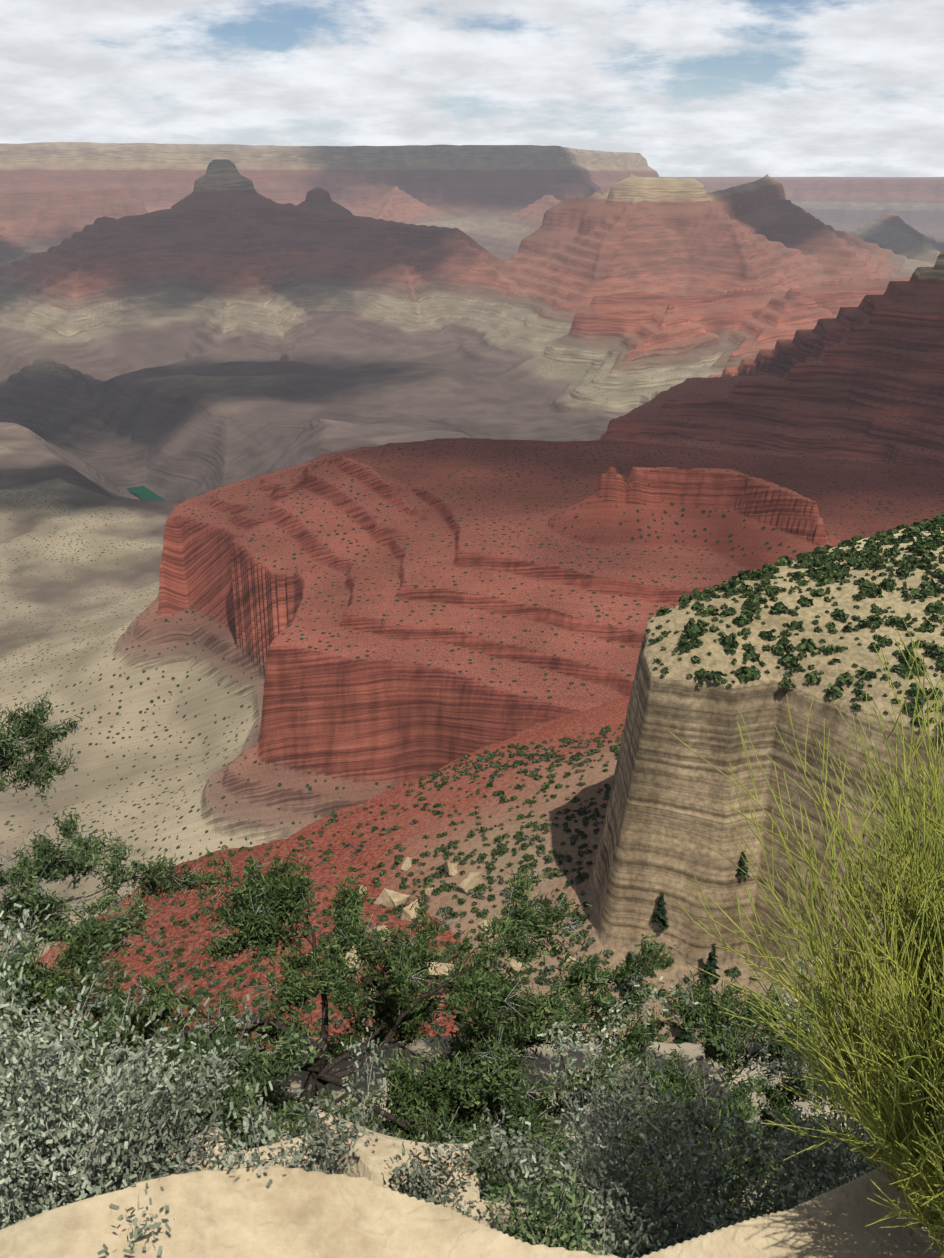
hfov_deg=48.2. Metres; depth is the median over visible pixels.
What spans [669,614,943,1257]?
mormon tea
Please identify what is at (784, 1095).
shrub
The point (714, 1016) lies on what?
pinyon
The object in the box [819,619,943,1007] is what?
mormon tea
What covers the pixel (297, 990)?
pinyon
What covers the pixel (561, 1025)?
dead pinyon twigs
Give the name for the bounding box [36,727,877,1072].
shrubs
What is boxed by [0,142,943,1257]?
terrain ground
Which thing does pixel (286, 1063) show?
shrub
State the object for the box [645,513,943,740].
shrubs
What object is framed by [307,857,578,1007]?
boulders
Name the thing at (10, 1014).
sage shrub
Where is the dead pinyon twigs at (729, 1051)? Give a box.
[370,951,856,1215]
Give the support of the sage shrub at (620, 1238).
on the terrain ground
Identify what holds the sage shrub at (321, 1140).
on the terrain ground
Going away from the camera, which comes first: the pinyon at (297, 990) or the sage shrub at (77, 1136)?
the sage shrub at (77, 1136)
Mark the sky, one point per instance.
(695, 88)
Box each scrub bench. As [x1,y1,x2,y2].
[26,724,939,1082]
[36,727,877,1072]
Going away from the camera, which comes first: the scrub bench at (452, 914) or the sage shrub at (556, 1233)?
the sage shrub at (556, 1233)
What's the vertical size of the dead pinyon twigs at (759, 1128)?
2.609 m
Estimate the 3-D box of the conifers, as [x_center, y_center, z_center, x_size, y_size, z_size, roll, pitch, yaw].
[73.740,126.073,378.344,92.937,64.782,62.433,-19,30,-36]
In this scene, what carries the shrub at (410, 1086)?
on the terrain ground
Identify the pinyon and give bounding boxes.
[0,691,213,1051]
[0,847,629,1229]
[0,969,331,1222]
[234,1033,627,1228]
[364,931,854,1237]
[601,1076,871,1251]
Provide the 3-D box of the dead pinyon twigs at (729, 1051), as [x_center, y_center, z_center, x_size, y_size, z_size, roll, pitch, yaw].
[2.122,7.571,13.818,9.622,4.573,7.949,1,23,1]
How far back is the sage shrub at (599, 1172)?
2.83 m
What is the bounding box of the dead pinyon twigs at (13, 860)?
[0,694,201,1032]
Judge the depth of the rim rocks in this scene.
2.78 m
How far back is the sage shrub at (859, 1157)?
2.83 m
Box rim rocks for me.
[20,1110,619,1257]
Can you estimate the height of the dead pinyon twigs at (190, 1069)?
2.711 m
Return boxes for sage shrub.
[0,888,296,1255]
[0,937,108,1227]
[209,1010,627,1243]
[403,976,876,1256]
[432,1140,693,1257]
[464,1153,613,1254]
[581,946,916,1242]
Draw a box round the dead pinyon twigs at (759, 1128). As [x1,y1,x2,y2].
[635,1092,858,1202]
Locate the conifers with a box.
[593,850,759,1053]
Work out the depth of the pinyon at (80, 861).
17.95 m
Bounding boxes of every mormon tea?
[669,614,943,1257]
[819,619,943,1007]
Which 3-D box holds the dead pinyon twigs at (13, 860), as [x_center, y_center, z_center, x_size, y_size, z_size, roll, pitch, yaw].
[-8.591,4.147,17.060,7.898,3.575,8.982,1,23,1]
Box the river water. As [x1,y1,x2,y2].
[126,486,166,500]
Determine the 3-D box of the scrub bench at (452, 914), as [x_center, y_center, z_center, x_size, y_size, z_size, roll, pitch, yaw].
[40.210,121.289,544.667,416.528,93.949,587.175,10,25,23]
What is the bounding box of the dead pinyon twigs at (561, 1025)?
[7,861,606,1142]
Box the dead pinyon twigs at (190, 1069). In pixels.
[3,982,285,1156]
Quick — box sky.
[0,0,943,176]
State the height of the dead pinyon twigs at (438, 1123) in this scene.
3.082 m
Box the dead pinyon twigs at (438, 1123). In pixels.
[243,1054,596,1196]
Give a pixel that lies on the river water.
(143, 492)

